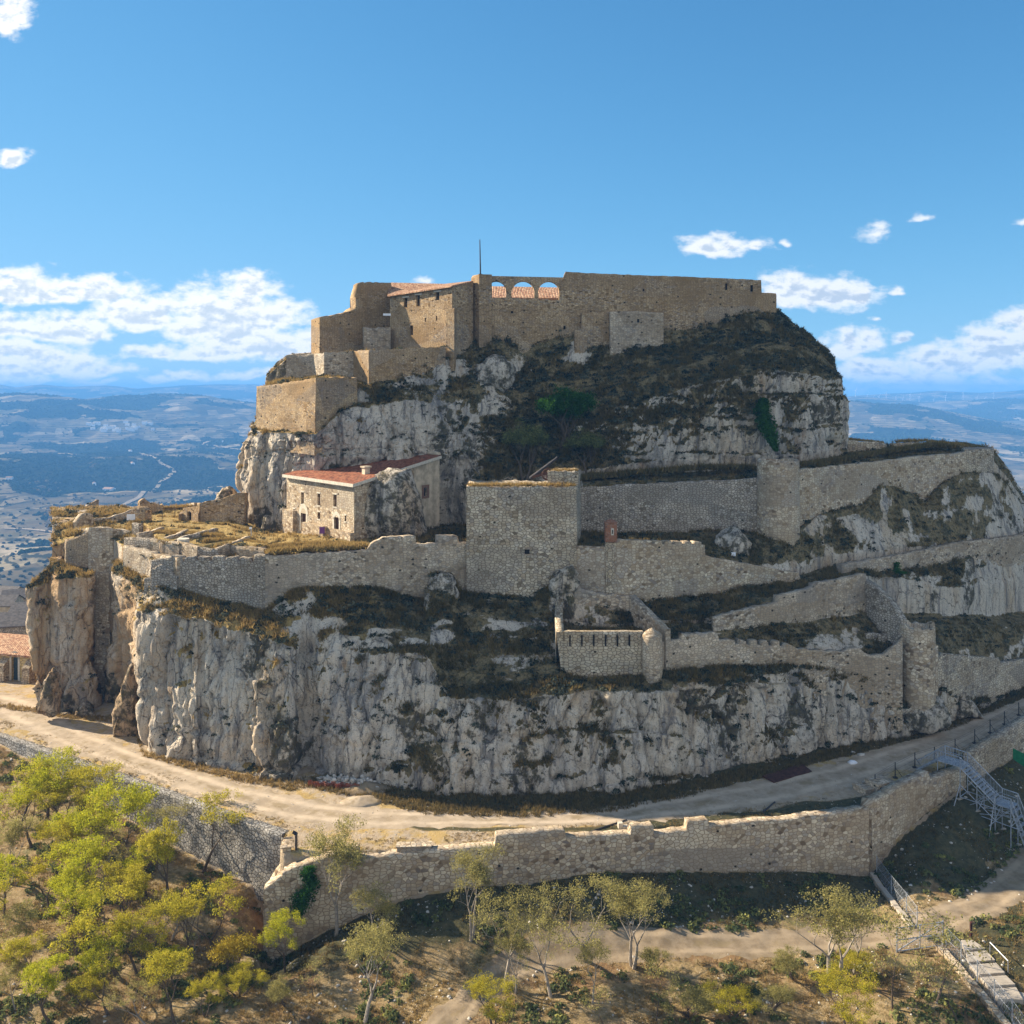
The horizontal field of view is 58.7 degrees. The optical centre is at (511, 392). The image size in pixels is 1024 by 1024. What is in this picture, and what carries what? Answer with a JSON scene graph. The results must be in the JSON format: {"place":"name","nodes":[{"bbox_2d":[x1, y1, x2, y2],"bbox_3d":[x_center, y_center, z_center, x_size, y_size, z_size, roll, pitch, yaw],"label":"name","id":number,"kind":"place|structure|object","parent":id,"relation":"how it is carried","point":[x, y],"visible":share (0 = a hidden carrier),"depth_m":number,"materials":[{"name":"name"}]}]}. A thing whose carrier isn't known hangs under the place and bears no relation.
{"place":"outdoors","nodes":[
{"label":"outdoors","id":0,"kind":"place"},
{"bbox_2d":[0,680,1023,1023],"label":"ground","id":1,"kind":"structure","parent":0,"point":[450,940],"depth_m":82.19,"materials":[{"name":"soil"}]},
{"bbox_2d":[0,633,36,683],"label":"house","id":2,"kind":"structure","parent":1,"relation":"on","point":[15,660],"depth_m":138.67,"materials":[{"name":"beige stone"}]},
{"bbox_2d":[0,898,39,962],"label":"orchard tree","id":3,"kind":"object","parent":1,"relation":"on","point":[18,910],"visible":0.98,"depth_m":76.10,"materials":[{"name":"green plant"}]},
{"bbox_2d":[0,928,47,993],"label":"orchard tree","id":4,"kind":"object","parent":1,"relation":"on","point":[25,949],"visible":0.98,"depth_m":72.39,"materials":[{"name":"green plant"}]},
{"bbox_2d":[0,814,50,883],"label":"orchard tree","id":5,"kind":"object","parent":1,"relation":"on","point":[15,836],"visible":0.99,"depth_m":89.16,"materials":[{"name":"green plant"}]},
{"bbox_2d":[0,779,68,848],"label":"orchard tree","id":6,"kind":"object","parent":1,"relation":"on","point":[23,799],"visible":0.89,"depth_m":95.85,"materials":[{"name":"green plant"}]},
{"bbox_2d":[15,952,71,1023],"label":"orchard tree","id":7,"kind":"object","parent":1,"relation":"on","point":[34,969],"visible":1,"depth_m":68.63,"materials":[{"name":"green plant"}]},
{"bbox_2d":[14,744,80,827],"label":"orchard tree","id":8,"kind":"object","parent":1,"relation":"on","point":[43,773],"visible":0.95,"depth_m":98.64,"materials":[{"name":"green plant"}]},
{"bbox_2d":[29,776,85,841],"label":"orchard tree","id":9,"kind":"object","parent":1,"relation":"on","point":[56,794],"visible":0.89,"depth_m":95.83,"materials":[{"name":"green plant"}]},
{"bbox_2d":[30,815,88,877],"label":"orchard tree","id":10,"kind":"object","parent":1,"relation":"on","point":[66,832],"visible":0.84,"depth_m":89.76,"materials":[{"name":"green plant"}]},
{"bbox_2d":[40,878,103,957],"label":"orchard tree","id":11,"kind":"object","parent":1,"relation":"on","point":[83,902],"visible":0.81,"depth_m":77.84,"materials":[{"name":"green plant"}]},
{"bbox_2d":[44,865,105,938],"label":"orchard tree","id":12,"kind":"object","parent":1,"relation":"on","point":[63,880],"visible":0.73,"depth_m":81.01,"materials":[{"name":"green plant"}]},
{"bbox_2d":[44,806,118,878],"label":"orchard tree","id":13,"kind":"object","parent":1,"relation":"on","point":[97,819],"visible":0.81,"depth_m":90.04,"materials":[{"name":"green plant"}]},
{"bbox_2d":[41,833,122,915],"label":"orchard tree","id":14,"kind":"object","parent":1,"relation":"on","point":[89,852],"visible":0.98,"depth_m":83.97,"materials":[{"name":"green plant"}]},
{"bbox_2d":[45,879,136,978],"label":"orchard tree","id":15,"kind":"object","parent":1,"relation":"on","point":[84,925],"visible":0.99,"depth_m":73.58,"materials":[{"name":"green plant"}]},
{"bbox_2d":[59,759,122,831],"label":"orchard tree","id":16,"kind":"object","parent":1,"relation":"on","point":[81,771],"visible":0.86,"depth_m":97.64,"materials":[{"name":"green plant"}]},
{"bbox_2d":[74,925,130,991],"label":"orchard tree","id":17,"kind":"object","parent":1,"relation":"on","point":[85,960],"visible":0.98,"depth_m":72.31,"materials":[{"name":"green plant"}]},
{"bbox_2d":[71,767,161,882],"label":"orchard tree","id":18,"kind":"object","parent":1,"relation":"on","point":[134,800],"visible":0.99,"depth_m":89.66,"materials":[{"name":"green plant"}]},
{"bbox_2d":[87,857,152,934],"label":"orchard tree","id":19,"kind":"object","parent":1,"relation":"on","point":[131,879],"visible":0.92,"depth_m":80.88,"materials":[{"name":"green plant"}]},
{"bbox_2d":[111,662,138,736],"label":"boulder","id":20,"kind":"object","parent":1,"relation":"on","point":[124,721],"visible":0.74,"depth_m":113.07,"materials":[{"name":"stone"}]},
{"bbox_2d":[101,899,172,975],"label":"orchard tree","id":21,"kind":"object","parent":1,"relation":"on","point":[120,922],"visible":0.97,"depth_m":74.55,"materials":[{"name":"green plant"}]},
{"bbox_2d":[0,732,288,900],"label":"stone wall","id":22,"kind":"structure","parent":1,"relation":"on","point":[247,850],"depth_m":94.07,"materials":[{"name":"stone"}]},
{"bbox_2d":[134,815,186,904],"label":"orchard tree","id":23,"kind":"object","parent":1,"relation":"on","point":[153,837],"visible":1,"depth_m":84.64,"materials":[{"name":"green plant"}]},
{"bbox_2d":[137,946,194,1023],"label":"orchard tree","id":24,"kind":"object","parent":1,"relation":"on","point":[165,956],"visible":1,"depth_m":69.10,"materials":[{"name":"green plant"}]},
{"bbox_2d":[161,872,247,960],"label":"orchard tree","id":25,"kind":"object","parent":1,"relation":"on","point":[210,887],"visible":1,"depth_m":77.97,"materials":[{"name":"green plant"}]},
{"bbox_2d":[193,787,248,872],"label":"orchard tree","id":26,"kind":"object","parent":1,"relation":"on","point":[217,796],"visible":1,"depth_m":92.32,"materials":[{"name":"green plant"}]},
{"bbox_2d":[206,928,260,971],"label":"bush","id":27,"kind":"object","parent":1,"relation":"on","point":[229,947],"visible":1,"depth_m":76.04,"materials":[{"name":"green plant"}]},
{"bbox_2d":[216,958,269,996],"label":"bush","id":28,"kind":"object","parent":1,"relation":"on","point":[247,975],"visible":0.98,"depth_m":72.83,"materials":[{"name":"green plant"}]},
{"bbox_2d":[257,907,305,972],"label":"orchard tree","id":29,"kind":"object","parent":1,"relation":"on","point":[278,930],"visible":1,"depth_m":78.26,"materials":[{"name":"green plant"}]},
{"bbox_2d":[297,813,370,936],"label":"orchard tree","id":30,"kind":"object","parent":1,"relation":"on","point":[338,843],"visible":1,"depth_m":81.87,"materials":[{"name":"green plant"}]},
{"bbox_2d":[339,917,409,1023],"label":"orchard tree","id":31,"kind":"object","parent":1,"relation":"on","point":[363,943],"visible":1,"depth_m":70.54,"materials":[{"name":"green plant"}]},
{"bbox_2d":[349,880,400,942],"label":"orchard tree","id":32,"kind":"object","parent":1,"relation":"on","point":[385,906],"visible":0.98,"depth_m":78.64,"materials":[{"name":"green plant"}]},
{"bbox_2d":[444,841,507,941],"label":"orchard tree","id":33,"kind":"object","parent":1,"relation":"on","point":[472,868],"visible":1,"depth_m":79.61,"materials":[{"name":"green plant"}]},
{"bbox_2d":[462,969,517,1023],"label":"orchard tree","id":34,"kind":"object","parent":1,"relation":"on","point":[479,982],"visible":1,"depth_m":69.72,"materials":[{"name":"green plant"}]},
{"bbox_2d":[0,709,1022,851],"bbox_3d":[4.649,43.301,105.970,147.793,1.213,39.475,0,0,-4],"label":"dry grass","id":35,"kind":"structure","parent":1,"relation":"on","point":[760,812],"depth_m":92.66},
{"bbox_2d":[0,751,1023,1023],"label":"weeds","id":36,"kind":"object","parent":1,"relation":"on","point":[558,1017],"visible":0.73,"depth_m":77.35,"materials":[{"name":"green plant"}]},
{"bbox_2d":[0,691,1023,817],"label":"dry grass","id":37,"kind":"structure","parent":1,"relation":"on","point":[662,795],"depth_m":97.66,"materials":[{"name":"plant"}]},
{"bbox_2d":[1,758,1023,1023],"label":"rubble","id":38,"kind":"object","parent":1,"relation":"on","point":[633,932],"visible":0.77,"depth_m":77.02,"materials":[{"name":"stone"}]},
{"bbox_2d":[466,880,561,990],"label":"orchard tree","id":39,"kind":"object","parent":1,"relation":"on","point":[515,912],"visible":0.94,"depth_m":75.69,"materials":[{"name":"green plant"}]},
{"bbox_2d":[25,442,1023,796],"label":"rock hill","id":40,"kind":"structure","parent":1,"relation":"on","point":[165,664],"depth_m":106.91,"materials":[{"name":"stone"}]},
{"bbox_2d":[64,513,129,698],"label":"corner tower","id":41,"kind":"structure","parent":40,"relation":"on","point":[89,548],"depth_m":128.08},
{"bbox_2d":[123,545,184,587],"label":"stone wall","id":42,"kind":"structure","parent":40,"relation":"on","point":[133,559],"depth_m":117.24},
{"bbox_2d":[144,553,269,608],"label":"stone wall","id":43,"kind":"structure","parent":40,"relation":"on","point":[235,579],"depth_m":110.56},
{"bbox_2d":[197,492,247,523],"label":"stone wall","id":44,"kind":"structure","parent":40,"relation":"on","point":[233,506],"depth_m":136.35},
{"bbox_2d":[282,451,441,540],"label":"stone house","id":45,"kind":"structure","parent":40,"relation":"on","point":[332,501],"depth_m":127.90,"materials":[{"name":"beige stone"}]},
{"bbox_2d":[265,534,466,607],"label":"stone wall","id":46,"kind":"structure","parent":40,"relation":"on","point":[403,564],"depth_m":112.25,"materials":[{"name":"stone"}]},
{"bbox_2d":[262,539,370,555],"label":"dry grass","id":47,"kind":"structure","parent":46,"relation":"on","point":[276,550],"depth_m":111.81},
{"bbox_2d":[364,468,426,537],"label":"boulder","id":48,"kind":"object","parent":40,"relation":"on","point":[393,505],"visible":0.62,"depth_m":121.03,"materials":[{"name":"stone"}]},
{"bbox_2d":[466,468,580,597],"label":"square tower","id":49,"kind":"structure","parent":40,"relation":"on","point":[523,541],"depth_m":114.12,"materials":[{"name":"stone"}]},
{"bbox_2d":[25,442,1023,793],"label":"thorny scrub","id":50,"kind":"object","parent":40,"relation":"on","point":[169,592],"visible":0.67,"depth_m":109.70,"materials":[{"name":"plant"}]},
{"bbox_2d":[30,439,1023,793],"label":"dry grass","id":51,"kind":"structure","parent":40,"relation":"on","point":[718,673],"depth_m":111.11,"materials":[{"name":"plant"}]},
{"bbox_2d":[549,565,579,600],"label":"boulder","id":52,"kind":"object","parent":40,"relation":"on","point":[564,582],"visible":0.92,"depth_m":111.78,"materials":[{"name":"stone"}]},
{"bbox_2d":[555,586,670,677],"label":"walled bastion","id":53,"kind":"object","parent":40,"relation":"on","point":[597,652],"visible":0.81,"depth_m":104.16,"materials":[{"name":"stone"}]},
{"bbox_2d":[641,628,662,684],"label":"round turret","id":54,"kind":"object","parent":40,"relation":"on","point":[652,661],"visible":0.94,"depth_m":103.20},
{"bbox_2d":[580,461,756,480],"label":"dry grass","id":55,"kind":"structure","parent":40,"relation":"on","point":[651,470],"depth_m":132.37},
{"bbox_2d":[581,477,756,533],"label":"stone wall","id":56,"kind":"structure","parent":40,"relation":"on","point":[680,506],"depth_m":128.54,"materials":[{"name":"stone"}]},
{"bbox_2d":[577,538,799,601],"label":"stone wall","id":57,"kind":"structure","parent":40,"relation":"on","point":[648,569],"depth_m":115.48,"materials":[{"name":"stone"}]},
{"bbox_2d":[604,518,617,593],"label":"brick sentry turret","id":58,"kind":"object","parent":57,"relation":"attached to","point":[610,531],"visible":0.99,"depth_m":113.55,"materials":[{"name":"stone"}]},
{"bbox_2d":[715,525,751,554],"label":"boulder","id":59,"kind":"object","parent":40,"relation":"on","point":[735,538],"visible":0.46,"depth_m":122.69,"materials":[{"name":"stone"}]},
{"bbox_2d":[757,458,799,545],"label":"round tower","id":60,"kind":"structure","parent":40,"relation":"on","point":[778,501],"depth_m":125.10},
{"bbox_2d":[662,631,902,731],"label":"stone wall","id":61,"kind":"structure","parent":40,"relation":"on","point":[883,670],"depth_m":111.05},
{"bbox_2d":[712,572,865,630],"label":"stone wall","id":62,"kind":"structure","parent":40,"relation":"on","point":[841,596],"depth_m":115.92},
{"bbox_2d":[799,441,963,466],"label":"dry grass","id":63,"kind":"structure","parent":40,"relation":"on","point":[889,450],"depth_m":143.23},
{"bbox_2d":[799,452,965,525],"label":"stone wall","id":64,"kind":"structure","parent":40,"relation":"on","point":[834,487],"depth_m":135.85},
{"bbox_2d":[865,579,906,643],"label":"stone wall","id":65,"kind":"structure","parent":40,"relation":"on","point":[884,612],"depth_m":118.46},
{"bbox_2d":[903,696,951,734],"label":"boulder","id":66,"kind":"object","parent":40,"relation":"on","point":[936,717],"visible":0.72,"depth_m":112.71,"materials":[{"name":"stone"}]},
{"bbox_2d":[899,620,935,712],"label":"round tower","id":67,"kind":"structure","parent":66,"relation":"on","point":[919,665],"depth_m":113.21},
{"bbox_2d":[836,532,1023,572],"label":"stone wall","id":68,"kind":"structure","parent":40,"relation":"on","point":[1010,545],"depth_m":136.28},
{"bbox_2d":[962,447,993,473],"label":"corner bastion","id":69,"kind":"object","parent":40,"relation":"on","point":[980,459],"visible":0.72,"depth_m":149.29,"materials":[{"name":"stone"}]},
{"bbox_2d":[506,889,569,997],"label":"orchard tree","id":70,"kind":"object","parent":1,"relation":"on","point":[519,925],"visible":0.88,"depth_m":74.65,"materials":[{"name":"green plant"}]},
{"bbox_2d":[263,804,869,960],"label":"stone wall","id":71,"kind":"structure","parent":1,"relation":"on","point":[834,840],"depth_m":87.11,"materials":[{"name":"stone"}]},
{"bbox_2d":[288,865,321,917],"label":"ivy","id":72,"kind":"object","parent":71,"relation":"attached to","point":[302,899],"visible":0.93,"depth_m":82.57,"materials":[{"name":"green plant"}]},
{"bbox_2d":[523,870,627,962],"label":"orchard tree","id":73,"kind":"object","parent":1,"relation":"on","point":[581,890],"visible":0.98,"depth_m":75.76,"materials":[{"name":"green plant"}]},
{"bbox_2d":[596,876,673,969],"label":"orchard tree","id":74,"kind":"object","parent":1,"relation":"on","point":[641,905],"visible":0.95,"depth_m":76.59,"materials":[{"name":"green plant"}]},
{"bbox_2d":[654,977,724,1018],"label":"bush","id":75,"kind":"object","parent":1,"relation":"on","point":[697,995],"visible":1,"depth_m":70.56,"materials":[{"name":"green plant"}]},
{"bbox_2d":[425,847,1023,1023],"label":"dirt track","id":76,"kind":"structure","parent":1,"relation":"on","point":[998,896],"depth_m":80.14,"materials":[{"name":"soil"}]},
{"bbox_2d":[701,978,763,1018],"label":"bush","id":77,"kind":"object","parent":1,"relation":"on","point":[727,993],"visible":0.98,"depth_m":70.72,"materials":[{"name":"green plant"}]},
{"bbox_2d":[759,882,915,984],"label":"orchard tree","id":78,"kind":"object","parent":1,"relation":"on","point":[842,910],"visible":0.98,"depth_m":73.77,"materials":[{"name":"green plant"}]},
{"bbox_2d":[808,961,882,1023],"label":"bush","id":79,"kind":"object","parent":1,"relation":"on","point":[824,978],"visible":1,"depth_m":67.92,"materials":[{"name":"green plant"}]},
{"bbox_2d":[857,913,936,1008],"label":"orchard tree","id":80,"kind":"object","parent":1,"relation":"on","point":[904,936],"visible":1,"depth_m":69.58,"materials":[{"name":"green plant"}]},
{"bbox_2d":[861,766,965,871],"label":"stone wall","id":81,"kind":"structure","parent":1,"relation":"on","point":[899,807],"depth_m":96.45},
{"bbox_2d":[894,906,1009,1002],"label":"orchard tree","id":82,"kind":"object","parent":1,"relation":"on","point":[943,937],"visible":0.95,"depth_m":71.94,"materials":[{"name":"green plant"}]},
{"bbox_2d":[917,745,1023,850],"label":"scaffold stairs","id":83,"kind":"structure","parent":1,"relation":"on","point":[1010,805],"depth_m":98.46,"materials":[{"name":"metal"}]},
{"bbox_2d":[936,945,1010,1023],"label":"wall","id":84,"kind":"structure","parent":1,"relation":"on","point":[991,1007],"depth_m":72.40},
{"bbox_2d":[938,652,1023,715],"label":"stone wall","id":85,"kind":"structure","parent":1,"relation":"on","point":[972,676],"depth_m":123.59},
{"bbox_2d":[961,940,1023,1005],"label":"concrete steps","id":86,"kind":"structure","parent":1,"relation":"on","point":[1004,981],"depth_m":74.11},
{"bbox_2d":[963,715,1023,778],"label":"stone wall","id":87,"kind":"structure","parent":1,"relation":"on","point":[991,751],"depth_m":110.13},
{"bbox_2d":[0,384,1023,587],"bbox_3d":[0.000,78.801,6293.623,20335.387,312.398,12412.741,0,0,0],"label":"terrain","id":88,"kind":"structure","parent":0,"point":[183,411],"depth_m":3414.50,"materials":[{"name":"blue"}]},
{"bbox_2d":[0,407,247,587],"bbox_3d":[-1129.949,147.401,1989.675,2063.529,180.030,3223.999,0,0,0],"label":"hedge trees","id":89,"kind":"object","parent":88,"relation":"on","point":[31,534],"visible":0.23,"depth_m":2178.98,"materials":[{"name":"green plant"}]},
{"bbox_2d":[0,392,250,571],"bbox_3d":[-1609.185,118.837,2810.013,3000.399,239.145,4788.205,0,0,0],"label":"valley woods","id":90,"kind":"object","parent":88,"relation":"on","point":[60,474],"visible":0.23,"depth_m":2407.04,"materials":[{"name":"green plant"}]},
{"bbox_2d":[850,398,1023,493],"bbox_3d":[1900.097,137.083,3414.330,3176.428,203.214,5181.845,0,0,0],"label":"valley woods","id":91,"kind":"object","parent":88,"relation":"on","point":[937,438],"visible":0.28,"depth_m":3856.62,"materials":[{"name":"green plant"}]},
{"bbox_2d":[0,692,1023,829],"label":"gravel road","id":92,"kind":"structure","parent":0,"point":[64,731],"depth_m":98.80,"materials":[{"name":"gravel"}]},
{"bbox_2d":[37,667,63,717],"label":"boulder","id":93,"kind":"object","parent":92,"relation":"on","point":[52,692],"visible":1,"depth_m":118.68,"materials":[{"name":"stone"}]},
{"bbox_2d":[0,0,1023,395],"label":"sky","id":94,"kind":"structure","parent":0,"point":[187,186],"materials":[{"name":"blue"}]},
{"bbox_2d":[235,312,849,530],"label":"rock cliff","id":95,"kind":"structure","parent":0,"point":[266,498],"depth_m":138.50,"materials":[{"name":"stone"}]},
{"bbox_2d":[256,378,323,455],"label":"stone wall","id":96,"kind":"structure","parent":95,"relation":"on","point":[291,406],"depth_m":135.47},
{"bbox_2d":[286,351,353,377],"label":"stone wall","id":97,"kind":"structure","parent":95,"relation":"on","point":[331,363],"depth_m":141.90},
{"bbox_2d":[313,376,356,453],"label":"stone wall","id":98,"kind":"structure","parent":95,"relation":"on","point":[333,394],"depth_m":133.03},
{"bbox_2d":[311,305,362,353],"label":"stone wall","id":99,"kind":"structure","parent":95,"relation":"on","point":[340,332],"depth_m":150.64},
{"bbox_2d":[350,282,390,327],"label":"stone wall","id":100,"kind":"structure","parent":95,"relation":"on","point":[372,299],"depth_m":154.63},
{"bbox_2d":[353,347,445,384],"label":"stone wall","id":101,"kind":"structure","parent":95,"relation":"on","point":[383,365],"depth_m":139.00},
{"bbox_2d":[388,281,472,370],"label":"castle building","id":102,"kind":"structure","parent":95,"relation":"on","point":[425,315],"depth_m":146.06,"materials":[{"name":"stone"}]},
{"bbox_2d":[475,354,515,393],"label":"boulder","id":103,"kind":"object","parent":95,"relation":"on","point":[497,371],"visible":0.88,"depth_m":141.96,"materials":[{"name":"stone"}]},
{"bbox_2d":[499,416,549,480],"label":"tree","id":104,"kind":"object","parent":95,"relation":"on","point":[533,435],"visible":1,"depth_m":134.38,"materials":[{"name":"green plant"}]},
{"bbox_2d":[238,308,849,505],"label":"dry grass","id":105,"kind":"structure","parent":95,"relation":"on","point":[626,385],"depth_m":141.38,"materials":[{"name":"plant"}]},
{"bbox_2d":[242,308,849,508],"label":"thorny scrub","id":106,"kind":"object","parent":95,"relation":"on","point":[779,313],"visible":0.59,"depth_m":141.57,"materials":[{"name":"plant"}]},
{"bbox_2d":[529,382,599,449],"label":"tree","id":107,"kind":"object","parent":95,"relation":"on","point":[575,398],"visible":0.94,"depth_m":137.03,"materials":[{"name":"green plant"}]},
{"bbox_2d":[471,272,776,354],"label":"castle keep","id":108,"kind":"structure","parent":95,"relation":"on","point":[618,312],"depth_m":149.06,"materials":[{"name":"stone"}]},
{"bbox_2d":[752,397,779,451],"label":"ivy","id":109,"kind":"object","parent":95,"relation":"attached to","point":[764,416],"visible":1,"depth_m":136.59,"materials":[{"name":"green plant"}]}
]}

